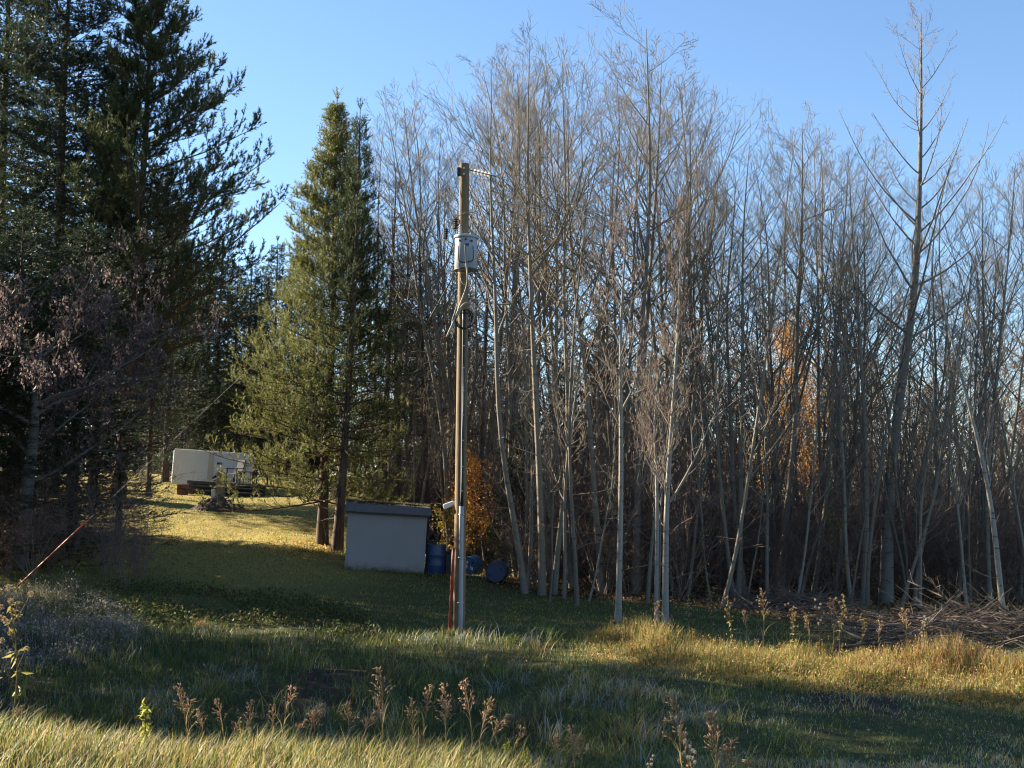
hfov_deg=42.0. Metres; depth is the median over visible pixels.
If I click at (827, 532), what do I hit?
shrub
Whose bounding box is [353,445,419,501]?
shrub
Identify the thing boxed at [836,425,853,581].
sapling
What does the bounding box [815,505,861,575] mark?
leafy shrub
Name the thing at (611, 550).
shrub
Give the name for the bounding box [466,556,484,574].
barrel
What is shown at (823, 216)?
aspen tree
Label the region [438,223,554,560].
sapling
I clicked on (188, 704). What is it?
brome stalk
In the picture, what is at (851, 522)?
shrub
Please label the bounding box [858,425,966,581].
shrub
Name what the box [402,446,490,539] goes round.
shrub
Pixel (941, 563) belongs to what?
shrub
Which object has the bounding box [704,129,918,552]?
aspen tree
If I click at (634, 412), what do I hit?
sapling
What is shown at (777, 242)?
aspen tree
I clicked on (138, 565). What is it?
shrub
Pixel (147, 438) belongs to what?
spruce tree
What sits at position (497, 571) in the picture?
barrel
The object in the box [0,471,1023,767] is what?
ground
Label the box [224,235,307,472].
spruce tree
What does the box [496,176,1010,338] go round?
power line
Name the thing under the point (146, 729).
weed plant
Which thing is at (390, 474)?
shrub
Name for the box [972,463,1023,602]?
shrub
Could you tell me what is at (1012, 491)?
sapling
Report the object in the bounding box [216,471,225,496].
wooden post
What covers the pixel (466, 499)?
shrub
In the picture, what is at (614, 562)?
shrub
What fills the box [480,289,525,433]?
sapling
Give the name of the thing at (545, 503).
shrub
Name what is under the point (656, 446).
sapling
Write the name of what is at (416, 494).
shrub
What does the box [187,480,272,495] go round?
deck
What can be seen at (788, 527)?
shrub
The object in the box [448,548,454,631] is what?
marker pipe
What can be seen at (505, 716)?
brome stalk
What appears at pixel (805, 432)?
sapling
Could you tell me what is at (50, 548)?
shrub
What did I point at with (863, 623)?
weed plant
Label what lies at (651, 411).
sapling
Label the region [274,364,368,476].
spruce tree
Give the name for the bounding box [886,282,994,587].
sapling
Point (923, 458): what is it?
aspen tree
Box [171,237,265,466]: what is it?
spruce tree
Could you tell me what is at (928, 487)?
sapling
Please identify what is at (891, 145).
aspen tree
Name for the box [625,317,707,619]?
birch tree
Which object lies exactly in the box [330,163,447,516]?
spruce tree
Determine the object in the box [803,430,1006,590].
shrub
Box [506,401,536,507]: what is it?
sapling
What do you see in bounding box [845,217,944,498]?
aspen tree
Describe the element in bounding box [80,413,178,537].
spruce tree
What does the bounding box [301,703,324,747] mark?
brome stalk
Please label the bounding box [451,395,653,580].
shrub
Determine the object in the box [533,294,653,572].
sapling
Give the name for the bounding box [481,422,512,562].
sapling
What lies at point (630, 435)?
sapling
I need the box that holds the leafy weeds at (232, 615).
[85,575,391,638]
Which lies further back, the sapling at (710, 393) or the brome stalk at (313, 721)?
the sapling at (710, 393)
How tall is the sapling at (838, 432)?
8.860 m
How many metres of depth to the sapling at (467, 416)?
53.40 m
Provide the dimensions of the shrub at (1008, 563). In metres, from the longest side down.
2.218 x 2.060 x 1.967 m
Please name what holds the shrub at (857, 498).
on the ground at (326, 681)
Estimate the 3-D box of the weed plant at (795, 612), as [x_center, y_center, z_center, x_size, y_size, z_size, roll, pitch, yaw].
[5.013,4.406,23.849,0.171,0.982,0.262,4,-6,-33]
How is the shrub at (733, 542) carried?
on the ground at (326, 681)
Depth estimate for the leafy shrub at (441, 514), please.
43.68 m
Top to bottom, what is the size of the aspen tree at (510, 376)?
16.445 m
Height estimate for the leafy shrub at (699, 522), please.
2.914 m
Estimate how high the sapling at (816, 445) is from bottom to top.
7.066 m
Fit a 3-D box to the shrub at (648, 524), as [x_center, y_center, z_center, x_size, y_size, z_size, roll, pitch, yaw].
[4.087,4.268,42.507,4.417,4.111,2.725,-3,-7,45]
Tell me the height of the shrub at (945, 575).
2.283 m
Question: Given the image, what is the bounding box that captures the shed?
[344,499,431,573]
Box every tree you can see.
[0,0,92,370]
[0,0,185,482]
[0,198,132,553]
[0,214,186,544]
[0,218,118,564]
[0,221,58,517]
[0,223,223,568]
[0,324,125,566]
[28,209,111,470]
[30,0,289,498]
[41,386,158,472]
[48,71,174,498]
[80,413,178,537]
[84,214,166,418]
[103,157,213,471]
[104,411,191,473]
[110,351,212,472]
[111,259,192,492]
[115,208,224,481]
[134,212,213,421]
[144,251,233,472]
[157,237,238,470]
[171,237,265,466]
[189,87,423,543]
[192,365,279,470]
[201,348,318,474]
[205,250,282,474]
[210,256,250,435]
[219,266,283,475]
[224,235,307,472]
[253,255,335,475]
[261,97,429,553]
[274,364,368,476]
[276,307,337,475]
[291,113,442,460]
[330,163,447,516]
[336,85,509,550]
[341,100,494,479]
[342,192,441,477]
[344,145,527,471]
[347,67,498,558]
[352,249,437,485]
[362,198,441,499]
[364,114,554,544]
[366,138,479,541]
[369,137,451,501]
[372,53,618,577]
[375,207,478,535]
[392,250,453,465]
[403,109,622,578]
[410,266,496,494]
[416,43,547,593]
[417,197,525,526]
[418,7,629,594]
[427,42,616,497]
[429,42,609,558]
[434,62,594,486]
[437,83,623,538]
[452,42,651,512]
[452,63,630,531]
[470,56,709,594]
[470,94,629,492]
[479,401,561,577]
[480,24,699,594]
[481,0,763,593]
[481,64,782,583]
[484,73,739,504]
[486,104,599,588]
[489,306,546,519]
[496,65,699,575]
[517,80,767,589]
[527,133,676,550]
[540,344,589,522]
[553,348,615,576]
[555,191,671,621]
[564,35,727,588]
[568,104,836,584]
[573,302,629,540]
[579,149,783,560]
[598,51,789,560]
[600,58,728,556]
[614,109,803,589]
[617,150,759,549]
[618,195,752,624]
[623,70,775,590]
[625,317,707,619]
[626,353,676,516]
[630,146,786,579]
[655,133,815,594]
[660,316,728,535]
[665,149,890,586]
[667,111,832,600]
[675,125,906,496]
[693,155,824,552]
[698,353,764,544]
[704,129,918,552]
[719,124,907,578]
[735,183,909,588]
[736,112,888,498]
[745,307,835,505]
[749,98,905,594]
[756,189,917,594]
[764,135,954,603]
[764,155,908,579]
[766,199,901,579]
[778,222,918,587]
[787,140,947,518]
[788,229,972,594]
[799,342,872,531]
[832,355,889,521]
[838,0,1014,602]
[838,175,1021,590]
[843,159,1023,563]
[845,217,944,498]
[848,225,993,579]
[865,219,1023,592]
[886,244,1023,557]
[893,144,1023,605]
[907,238,1023,559]
[912,385,951,524]
[925,281,1014,613]
[926,154,1023,587]
[927,228,1023,580]
[929,177,1023,574]
[958,234,1023,510]
[973,393,1010,520]
[989,148,1023,600]
[995,288,1023,379]
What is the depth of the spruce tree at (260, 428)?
81.44 m
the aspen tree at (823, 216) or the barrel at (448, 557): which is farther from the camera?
the aspen tree at (823, 216)
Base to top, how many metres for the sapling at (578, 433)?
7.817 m
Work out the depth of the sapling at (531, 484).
37.46 m
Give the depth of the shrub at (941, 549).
42.61 m
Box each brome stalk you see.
[8,705,22,735]
[12,704,24,729]
[173,683,190,756]
[180,698,201,754]
[192,709,207,756]
[212,698,225,745]
[228,717,242,751]
[242,719,252,740]
[244,699,256,737]
[268,703,278,760]
[271,685,298,756]
[292,719,307,747]
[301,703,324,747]
[305,709,323,765]
[338,701,359,767]
[361,711,377,758]
[369,666,395,750]
[373,694,390,762]
[405,697,418,764]
[407,684,435,762]
[435,682,453,758]
[435,699,457,754]
[458,678,477,761]
[473,713,511,756]
[474,696,496,761]
[512,725,526,766]
[542,734,566,767]
[563,725,578,767]
[574,733,588,767]
[661,692,686,767]
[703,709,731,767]
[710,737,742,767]
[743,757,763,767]
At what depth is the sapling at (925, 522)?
40.77 m
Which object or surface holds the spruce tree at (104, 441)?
on the ground at (326, 681)
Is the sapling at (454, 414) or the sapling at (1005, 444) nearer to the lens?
the sapling at (1005, 444)
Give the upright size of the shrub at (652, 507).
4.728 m
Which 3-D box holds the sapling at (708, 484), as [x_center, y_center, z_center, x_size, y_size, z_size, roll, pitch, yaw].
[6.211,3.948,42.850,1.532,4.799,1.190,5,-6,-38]
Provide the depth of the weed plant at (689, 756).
10.18 m
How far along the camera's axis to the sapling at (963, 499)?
37.98 m
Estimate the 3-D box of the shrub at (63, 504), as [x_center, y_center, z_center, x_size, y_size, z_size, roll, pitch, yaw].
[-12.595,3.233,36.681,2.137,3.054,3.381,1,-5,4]
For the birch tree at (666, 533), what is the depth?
29.39 m
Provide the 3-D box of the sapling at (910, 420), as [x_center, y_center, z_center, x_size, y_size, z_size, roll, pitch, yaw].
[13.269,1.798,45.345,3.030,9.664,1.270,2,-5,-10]
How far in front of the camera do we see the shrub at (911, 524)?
45.26 m
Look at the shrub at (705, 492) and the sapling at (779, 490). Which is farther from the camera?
the shrub at (705, 492)
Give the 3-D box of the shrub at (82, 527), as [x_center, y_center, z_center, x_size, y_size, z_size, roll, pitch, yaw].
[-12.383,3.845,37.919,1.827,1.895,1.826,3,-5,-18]
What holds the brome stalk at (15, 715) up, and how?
on the ground at (326, 681)
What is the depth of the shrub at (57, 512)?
35.30 m
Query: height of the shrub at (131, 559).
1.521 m
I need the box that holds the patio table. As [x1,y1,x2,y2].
[239,471,253,482]
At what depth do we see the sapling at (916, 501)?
36.91 m
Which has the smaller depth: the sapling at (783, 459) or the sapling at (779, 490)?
the sapling at (779, 490)
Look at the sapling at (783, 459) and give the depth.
48.78 m
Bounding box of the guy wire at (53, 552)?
[18,178,451,586]
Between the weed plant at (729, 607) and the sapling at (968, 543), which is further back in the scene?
the sapling at (968, 543)
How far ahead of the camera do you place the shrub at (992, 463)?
44.50 m
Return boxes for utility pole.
[443,163,468,634]
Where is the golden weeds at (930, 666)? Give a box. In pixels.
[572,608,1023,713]
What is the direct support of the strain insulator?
attached to the utility pole
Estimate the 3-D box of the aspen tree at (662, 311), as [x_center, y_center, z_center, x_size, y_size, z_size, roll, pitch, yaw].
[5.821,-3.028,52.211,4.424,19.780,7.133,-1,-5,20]
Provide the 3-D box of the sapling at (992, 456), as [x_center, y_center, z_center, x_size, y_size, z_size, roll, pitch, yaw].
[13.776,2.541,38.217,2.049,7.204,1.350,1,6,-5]
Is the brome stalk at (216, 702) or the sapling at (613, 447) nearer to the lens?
the brome stalk at (216, 702)
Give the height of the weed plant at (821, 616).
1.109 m
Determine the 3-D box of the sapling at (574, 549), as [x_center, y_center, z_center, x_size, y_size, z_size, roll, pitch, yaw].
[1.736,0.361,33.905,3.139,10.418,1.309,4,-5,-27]
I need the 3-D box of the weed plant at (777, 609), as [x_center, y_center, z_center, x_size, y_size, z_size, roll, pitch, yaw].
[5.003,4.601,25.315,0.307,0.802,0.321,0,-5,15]
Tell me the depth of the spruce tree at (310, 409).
83.76 m
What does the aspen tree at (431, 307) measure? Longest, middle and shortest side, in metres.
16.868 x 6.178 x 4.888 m
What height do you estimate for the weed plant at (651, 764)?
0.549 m
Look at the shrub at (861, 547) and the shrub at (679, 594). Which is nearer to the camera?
the shrub at (679, 594)
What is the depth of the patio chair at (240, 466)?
60.17 m
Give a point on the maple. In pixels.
(468, 495)
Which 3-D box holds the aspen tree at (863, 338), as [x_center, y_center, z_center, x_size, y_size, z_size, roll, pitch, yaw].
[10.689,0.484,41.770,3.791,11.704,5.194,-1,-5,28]
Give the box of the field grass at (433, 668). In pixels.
[0,594,1023,767]
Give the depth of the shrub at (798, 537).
41.88 m
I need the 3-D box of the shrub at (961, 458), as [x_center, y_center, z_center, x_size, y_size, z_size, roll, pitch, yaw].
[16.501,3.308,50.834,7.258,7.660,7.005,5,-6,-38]
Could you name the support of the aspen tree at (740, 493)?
on the ground at (326, 681)
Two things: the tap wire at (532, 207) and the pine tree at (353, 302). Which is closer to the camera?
the tap wire at (532, 207)
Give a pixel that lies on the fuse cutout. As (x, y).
(455, 223)
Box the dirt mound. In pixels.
[190,494,244,511]
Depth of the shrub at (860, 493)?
46.44 m
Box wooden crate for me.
[177,484,187,494]
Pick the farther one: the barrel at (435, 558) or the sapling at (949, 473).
the sapling at (949, 473)
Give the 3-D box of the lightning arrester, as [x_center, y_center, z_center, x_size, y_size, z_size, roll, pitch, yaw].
[-1.260,-3.079,26.972,0.245,0.532,0.102,1,-5,3]
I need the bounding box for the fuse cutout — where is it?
[453,218,459,228]
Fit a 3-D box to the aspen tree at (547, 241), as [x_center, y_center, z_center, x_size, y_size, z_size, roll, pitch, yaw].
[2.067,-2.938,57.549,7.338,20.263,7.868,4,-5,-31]
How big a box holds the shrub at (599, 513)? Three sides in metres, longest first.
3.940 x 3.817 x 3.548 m
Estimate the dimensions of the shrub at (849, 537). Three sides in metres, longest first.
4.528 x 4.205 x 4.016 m
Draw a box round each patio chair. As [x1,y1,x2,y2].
[225,460,245,482]
[253,461,270,483]
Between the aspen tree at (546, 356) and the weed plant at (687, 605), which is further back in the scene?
the aspen tree at (546, 356)
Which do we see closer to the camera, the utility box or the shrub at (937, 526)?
the shrub at (937, 526)
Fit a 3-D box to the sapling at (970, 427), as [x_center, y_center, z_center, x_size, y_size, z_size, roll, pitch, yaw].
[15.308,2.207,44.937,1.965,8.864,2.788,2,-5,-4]
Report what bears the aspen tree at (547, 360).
on the ground at (326, 681)
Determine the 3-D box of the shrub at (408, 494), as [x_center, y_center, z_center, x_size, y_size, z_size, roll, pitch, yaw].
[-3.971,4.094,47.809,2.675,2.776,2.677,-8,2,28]
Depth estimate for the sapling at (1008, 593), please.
37.59 m
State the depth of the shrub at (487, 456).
52.06 m
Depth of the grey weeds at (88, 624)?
24.14 m
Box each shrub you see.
[0,425,124,554]
[0,447,70,565]
[0,453,80,571]
[0,483,48,540]
[0,484,70,577]
[0,486,73,577]
[1,435,95,539]
[11,453,110,571]
[14,465,96,556]
[32,450,143,559]
[33,460,130,557]
[35,480,123,569]
[39,449,192,588]
[43,474,147,577]
[47,445,195,578]
[59,490,102,552]
[69,410,217,562]
[71,468,152,562]
[104,514,150,560]
[109,514,175,573]
[349,438,431,497]
[351,398,471,500]
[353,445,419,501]
[356,429,419,500]
[360,413,422,499]
[361,454,435,498]
[362,389,440,474]
[363,436,437,495]
[364,418,455,530]
[365,462,451,519]
[372,440,443,505]
[378,478,434,507]
[380,431,477,538]
[390,446,452,528]
[392,413,477,540]
[398,450,474,534]
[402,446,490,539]
[415,470,450,541]
[418,437,520,547]
[429,421,560,550]
[429,442,499,542]
[432,496,472,550]
[443,424,647,580]
[444,507,500,555]
[449,398,551,511]
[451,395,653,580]
[454,436,587,567]
[466,488,520,549]
[467,440,617,586]
[467,457,518,550]
[471,460,596,582]
[472,442,518,537]
[474,430,588,529]
[480,461,574,574]
[485,505,523,558]
[485,516,536,550]
[492,393,677,534]
[492,436,606,562]
[494,492,559,590]
[498,405,679,579]
[503,494,609,583]
[506,377,707,585]
[516,426,643,551]
[534,436,696,585]
[535,436,631,566]
[540,470,653,595]
[553,524,595,578]
[554,411,736,591]
[554,440,632,564]
[564,414,745,584]
[568,482,673,584]
[575,463,652,565]
[578,444,723,574]
[579,485,676,579]
[584,412,759,519]
[587,485,697,596]
[601,465,707,575]
[603,474,693,568]
[624,424,745,553]
[624,460,764,597]
[625,460,692,568]
[625,473,685,579]
[645,452,732,576]
[646,389,838,594]
[661,538,700,580]
[662,504,748,593]
[670,466,730,580]
[671,392,844,585]
[671,474,758,566]
[676,445,786,562]
[683,423,823,579]
[686,460,795,595]
[692,493,776,570]
[692,494,710,575]
[703,438,798,572]
[706,489,776,576]
[707,455,817,565]
[708,483,817,588]
[711,443,875,592]
[713,385,887,591]
[713,429,842,585]
[714,472,839,584]
[715,434,839,596]
[724,501,765,574]
[727,443,878,580]
[732,460,795,572]
[734,311,1020,599]
[745,466,849,585]
[747,455,882,591]
[747,462,859,596]
[752,467,819,570]
[754,464,862,584]
[769,499,876,583]
[771,457,908,585]
[779,480,869,586]
[782,488,915,598]
[801,440,914,572]
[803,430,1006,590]
[809,435,942,571]
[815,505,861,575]
[816,477,898,581]
[817,450,976,593]
[830,521,912,598]
[838,422,975,581]
[838,496,906,580]
[848,474,918,577]
[849,513,934,588]
[850,477,943,595]
[852,411,1002,569]
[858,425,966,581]
[861,486,954,576]
[868,393,1023,569]
[873,438,1023,597]
[874,480,957,581]
[880,390,1022,555]
[885,430,1023,573]
[896,481,973,578]
[897,432,1023,603]
[899,484,983,585]
[900,462,1023,600]
[904,520,981,599]
[909,342,1023,549]
[911,441,1023,550]
[916,435,1023,584]
[922,524,967,585]
[923,422,1023,577]
[925,472,1023,606]
[926,375,1023,541]
[939,491,1022,593]
[946,443,1023,577]
[952,468,1023,591]
[967,533,1023,600]
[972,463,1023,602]
[972,464,1023,574]
[972,468,1023,566]
[974,470,1023,556]
[993,400,1023,568]
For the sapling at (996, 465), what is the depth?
40.22 m
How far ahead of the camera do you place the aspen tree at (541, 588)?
36.51 m
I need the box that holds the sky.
[0,0,1023,504]
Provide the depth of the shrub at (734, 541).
37.28 m
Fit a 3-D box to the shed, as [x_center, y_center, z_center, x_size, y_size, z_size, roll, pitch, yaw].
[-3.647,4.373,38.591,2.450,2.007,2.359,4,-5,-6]
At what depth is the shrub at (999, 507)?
38.80 m
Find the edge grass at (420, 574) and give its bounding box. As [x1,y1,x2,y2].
[297,547,515,635]
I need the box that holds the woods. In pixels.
[0,232,1023,551]
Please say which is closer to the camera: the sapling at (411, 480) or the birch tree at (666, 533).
the birch tree at (666, 533)
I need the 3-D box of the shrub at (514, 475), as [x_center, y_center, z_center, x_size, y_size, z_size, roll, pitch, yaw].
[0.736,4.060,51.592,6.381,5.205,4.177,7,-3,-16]
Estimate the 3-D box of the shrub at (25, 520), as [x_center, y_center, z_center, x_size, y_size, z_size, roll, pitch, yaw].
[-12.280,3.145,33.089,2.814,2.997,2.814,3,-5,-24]
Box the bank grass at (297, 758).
[0,703,558,767]
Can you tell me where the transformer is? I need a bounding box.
[446,224,478,336]
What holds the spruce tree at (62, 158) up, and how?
on the ground at (326, 681)
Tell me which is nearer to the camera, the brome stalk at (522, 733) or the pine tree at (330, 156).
the brome stalk at (522, 733)
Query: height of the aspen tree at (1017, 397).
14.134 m
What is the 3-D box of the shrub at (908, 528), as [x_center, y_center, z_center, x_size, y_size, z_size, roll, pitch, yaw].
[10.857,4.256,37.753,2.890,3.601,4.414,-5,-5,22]
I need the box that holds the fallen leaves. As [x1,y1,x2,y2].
[218,524,1023,632]
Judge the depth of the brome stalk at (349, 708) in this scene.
9.71 m
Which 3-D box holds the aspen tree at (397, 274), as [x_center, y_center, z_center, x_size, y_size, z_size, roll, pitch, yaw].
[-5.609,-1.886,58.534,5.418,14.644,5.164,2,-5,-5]
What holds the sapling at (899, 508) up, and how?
on the ground at (326, 681)
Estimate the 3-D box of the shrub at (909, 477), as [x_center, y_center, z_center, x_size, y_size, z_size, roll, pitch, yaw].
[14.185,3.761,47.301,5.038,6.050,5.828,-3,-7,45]
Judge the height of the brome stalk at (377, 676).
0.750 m
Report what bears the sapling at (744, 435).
on the ground at (326, 681)
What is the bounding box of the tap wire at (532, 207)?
[456,201,617,223]
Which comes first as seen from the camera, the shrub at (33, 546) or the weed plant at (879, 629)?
the weed plant at (879, 629)
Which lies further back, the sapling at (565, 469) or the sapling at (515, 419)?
the sapling at (515, 419)
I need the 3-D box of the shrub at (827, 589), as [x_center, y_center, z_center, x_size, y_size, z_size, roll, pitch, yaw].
[8.714,3.095,40.177,5.144,6.299,6.395,3,-5,-16]
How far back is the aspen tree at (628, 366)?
39.34 m
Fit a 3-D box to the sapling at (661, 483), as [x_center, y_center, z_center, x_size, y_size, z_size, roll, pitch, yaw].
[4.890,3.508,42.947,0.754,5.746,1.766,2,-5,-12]
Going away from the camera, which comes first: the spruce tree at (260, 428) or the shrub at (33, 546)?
the shrub at (33, 546)
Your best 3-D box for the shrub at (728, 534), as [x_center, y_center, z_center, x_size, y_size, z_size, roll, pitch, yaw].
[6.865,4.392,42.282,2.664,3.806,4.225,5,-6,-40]
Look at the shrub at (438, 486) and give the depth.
53.20 m
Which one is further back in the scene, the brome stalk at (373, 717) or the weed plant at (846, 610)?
the weed plant at (846, 610)
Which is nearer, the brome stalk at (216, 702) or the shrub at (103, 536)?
the brome stalk at (216, 702)
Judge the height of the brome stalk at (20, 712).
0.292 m
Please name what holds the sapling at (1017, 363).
on the ground at (326, 681)
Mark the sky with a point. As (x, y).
(293, 53)
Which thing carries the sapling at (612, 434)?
on the ground at (326, 681)
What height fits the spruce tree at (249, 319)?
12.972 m
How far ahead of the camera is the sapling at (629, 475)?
39.38 m
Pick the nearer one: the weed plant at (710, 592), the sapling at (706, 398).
the weed plant at (710, 592)
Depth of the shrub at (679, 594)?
36.08 m
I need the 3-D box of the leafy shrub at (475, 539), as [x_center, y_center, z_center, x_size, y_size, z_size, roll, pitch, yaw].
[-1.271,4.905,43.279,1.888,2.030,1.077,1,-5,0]
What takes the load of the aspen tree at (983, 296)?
on the ground at (326, 681)
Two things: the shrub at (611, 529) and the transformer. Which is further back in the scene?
the shrub at (611, 529)
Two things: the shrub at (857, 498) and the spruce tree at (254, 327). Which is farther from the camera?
the spruce tree at (254, 327)
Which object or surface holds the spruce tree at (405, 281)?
on the ground at (326, 681)
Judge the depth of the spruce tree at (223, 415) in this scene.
86.16 m
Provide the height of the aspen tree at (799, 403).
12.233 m
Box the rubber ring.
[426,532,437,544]
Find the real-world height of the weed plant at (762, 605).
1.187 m
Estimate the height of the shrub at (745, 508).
5.999 m
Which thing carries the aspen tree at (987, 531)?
on the ground at (326, 681)
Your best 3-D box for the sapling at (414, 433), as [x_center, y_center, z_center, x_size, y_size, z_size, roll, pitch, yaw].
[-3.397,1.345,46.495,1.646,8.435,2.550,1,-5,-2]
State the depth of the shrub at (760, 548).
39.71 m
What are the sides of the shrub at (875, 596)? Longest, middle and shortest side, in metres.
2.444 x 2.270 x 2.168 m
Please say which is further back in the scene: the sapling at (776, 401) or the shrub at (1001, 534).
the sapling at (776, 401)
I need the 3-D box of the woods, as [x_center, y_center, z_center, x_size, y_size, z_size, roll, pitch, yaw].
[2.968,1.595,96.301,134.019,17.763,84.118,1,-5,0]
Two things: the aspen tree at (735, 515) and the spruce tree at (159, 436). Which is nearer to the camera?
the aspen tree at (735, 515)
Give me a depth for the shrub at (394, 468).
48.96 m
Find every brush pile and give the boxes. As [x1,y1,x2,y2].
[681,571,917,613]
[760,563,1023,656]
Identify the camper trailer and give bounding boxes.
[171,449,253,483]
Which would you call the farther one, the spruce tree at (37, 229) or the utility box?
the utility box
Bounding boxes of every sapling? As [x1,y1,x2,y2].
[378,372,419,475]
[390,301,435,503]
[393,243,451,498]
[400,263,487,542]
[400,419,434,501]
[408,272,477,503]
[408,297,482,492]
[414,350,445,497]
[416,357,447,536]
[431,347,475,529]
[432,242,560,555]
[433,334,474,531]
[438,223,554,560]
[442,242,500,491]
[449,354,503,505]
[468,295,516,545]
[468,335,520,565]
[474,367,507,546]
[479,318,538,546]
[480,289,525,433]
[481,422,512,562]
[486,287,549,558]
[495,195,601,569]
[502,367,559,512]
[503,324,561,587]
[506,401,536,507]
[508,296,584,588]
[512,347,562,584]
[520,373,570,555]
[522,200,628,605]
[524,357,555,484]
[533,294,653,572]
[539,411,564,602]
[542,250,606,597]
[560,221,645,581]
[564,348,608,508]
[572,279,659,554]
[577,399,629,589]
[578,265,698,603]
[579,349,637,558]
[582,276,699,557]
[582,304,644,583]
[586,413,639,600]
[594,340,644,520]
[597,305,698,594]
[600,343,645,574]
[603,432,648,561]
[616,394,634,515]
[624,330,659,483]
[626,276,697,582]
[629,327,677,536]
[632,374,680,566]
[635,346,684,570]
[641,364,688,604]
[645,311,736,581]
[652,309,695,567]
[659,344,715,540]
[660,407,680,581]
[661,336,705,562]
[663,195,783,600]
[667,293,753,595]
[670,366,717,596]
[681,257,753,501]
[692,448,724,559]
[696,420,727,579]
[704,252,814,596]
[711,422,743,590]
[718,259,815,589]
[719,391,738,509]
[720,202,814,606]
[722,259,769,576]
[722,286,842,588]
[722,368,761,491]
[724,413,749,556]
[733,348,782,584]
[736,420,785,601]
[743,309,792,589]
[745,345,783,496]
[748,317,795,569]
[749,269,813,491]
[751,297,825,577]
[762,397,792,506]
[768,362,811,511]
[773,281,812,564]
[781,359,814,587]
[782,372,838,557]
[785,323,852,592]
[786,243,881,602]
[799,323,875,578]
[801,232,907,597]
[805,296,847,577]
[808,319,862,577]
[812,358,858,566]
[831,401,856,504]
[834,338,867,577]
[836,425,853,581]
[837,335,907,601]
[846,398,908,604]
[851,283,910,600]
[857,305,945,560]
[865,249,955,606]
[871,351,938,591]
[874,310,953,588]
[884,291,985,608]
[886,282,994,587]
[886,395,953,586]
[891,301,982,609]
[907,253,990,604]
[907,307,991,605]
[907,394,931,541]
[907,439,951,588]
[913,288,980,581]
[913,438,938,533]
[914,254,1007,590]
[920,420,966,591]
[928,247,1023,601]
[945,329,1005,588]
[946,324,1006,569]
[948,345,1010,602]
[952,262,1016,595]
[958,438,1004,529]
[964,295,1023,558]
[966,348,1015,592]
[970,401,1018,584]
[976,338,1023,599]
[1000,445,1023,583]
[1001,316,1023,454]
[1005,457,1023,599]
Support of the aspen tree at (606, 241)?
on the ground at (326, 681)
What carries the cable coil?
hanging from the utility pole
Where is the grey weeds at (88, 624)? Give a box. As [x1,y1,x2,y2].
[0,564,158,688]
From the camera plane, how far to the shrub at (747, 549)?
42.81 m
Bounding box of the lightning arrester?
[444,219,453,243]
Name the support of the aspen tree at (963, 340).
on the ground at (326, 681)
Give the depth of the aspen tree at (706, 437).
41.36 m
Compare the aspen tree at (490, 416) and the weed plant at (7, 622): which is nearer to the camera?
the weed plant at (7, 622)
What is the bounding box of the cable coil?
[454,302,474,329]
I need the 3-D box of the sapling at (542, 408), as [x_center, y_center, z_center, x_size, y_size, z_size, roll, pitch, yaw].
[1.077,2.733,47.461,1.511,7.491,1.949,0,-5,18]
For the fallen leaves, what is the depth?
36.90 m
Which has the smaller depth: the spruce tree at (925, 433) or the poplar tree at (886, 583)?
the poplar tree at (886, 583)
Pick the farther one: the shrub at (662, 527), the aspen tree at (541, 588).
the shrub at (662, 527)
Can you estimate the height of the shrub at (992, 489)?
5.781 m
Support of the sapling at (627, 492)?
on the ground at (326, 681)
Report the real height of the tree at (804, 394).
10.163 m
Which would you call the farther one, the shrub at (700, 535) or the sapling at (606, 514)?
the shrub at (700, 535)
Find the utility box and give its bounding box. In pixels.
[211,487,215,497]
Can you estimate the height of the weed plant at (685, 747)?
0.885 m
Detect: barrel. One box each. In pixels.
[425,544,445,575]
[445,549,451,576]
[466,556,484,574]
[486,561,508,582]
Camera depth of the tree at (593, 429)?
43.70 m
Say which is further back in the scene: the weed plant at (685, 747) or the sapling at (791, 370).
the sapling at (791, 370)
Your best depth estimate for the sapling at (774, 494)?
39.19 m
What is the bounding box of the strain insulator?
[469,169,495,176]
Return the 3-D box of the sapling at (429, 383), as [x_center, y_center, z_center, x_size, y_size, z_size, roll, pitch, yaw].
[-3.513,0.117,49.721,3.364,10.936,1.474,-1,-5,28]
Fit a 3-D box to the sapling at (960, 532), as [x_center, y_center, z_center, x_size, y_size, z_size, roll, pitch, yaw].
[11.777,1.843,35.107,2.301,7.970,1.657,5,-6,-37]
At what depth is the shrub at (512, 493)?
41.97 m
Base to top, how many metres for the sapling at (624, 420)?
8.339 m
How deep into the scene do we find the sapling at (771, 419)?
47.42 m
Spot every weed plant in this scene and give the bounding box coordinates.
[0,584,33,736]
[0,604,4,677]
[138,696,150,753]
[487,744,494,766]
[500,739,510,767]
[520,749,529,767]
[646,754,654,767]
[652,601,662,632]
[674,715,694,767]
[685,600,690,632]
[686,745,696,767]
[706,586,714,640]
[724,595,736,646]
[742,611,747,637]
[756,588,769,647]
[772,605,782,644]
[784,602,798,649]
[804,615,810,643]
[814,598,824,654]
[826,598,838,650]
[835,593,847,649]
[859,613,866,648]
[876,620,884,653]
[899,608,911,656]
[918,615,925,650]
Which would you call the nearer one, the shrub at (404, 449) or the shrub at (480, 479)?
the shrub at (480, 479)
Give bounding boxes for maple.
[444,440,514,571]
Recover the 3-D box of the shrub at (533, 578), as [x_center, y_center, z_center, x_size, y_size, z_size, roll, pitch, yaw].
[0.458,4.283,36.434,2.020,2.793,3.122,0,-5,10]
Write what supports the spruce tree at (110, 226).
on the ground at (326, 681)
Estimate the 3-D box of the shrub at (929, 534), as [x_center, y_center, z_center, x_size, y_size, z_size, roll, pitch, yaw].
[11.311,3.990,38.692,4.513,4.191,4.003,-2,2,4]

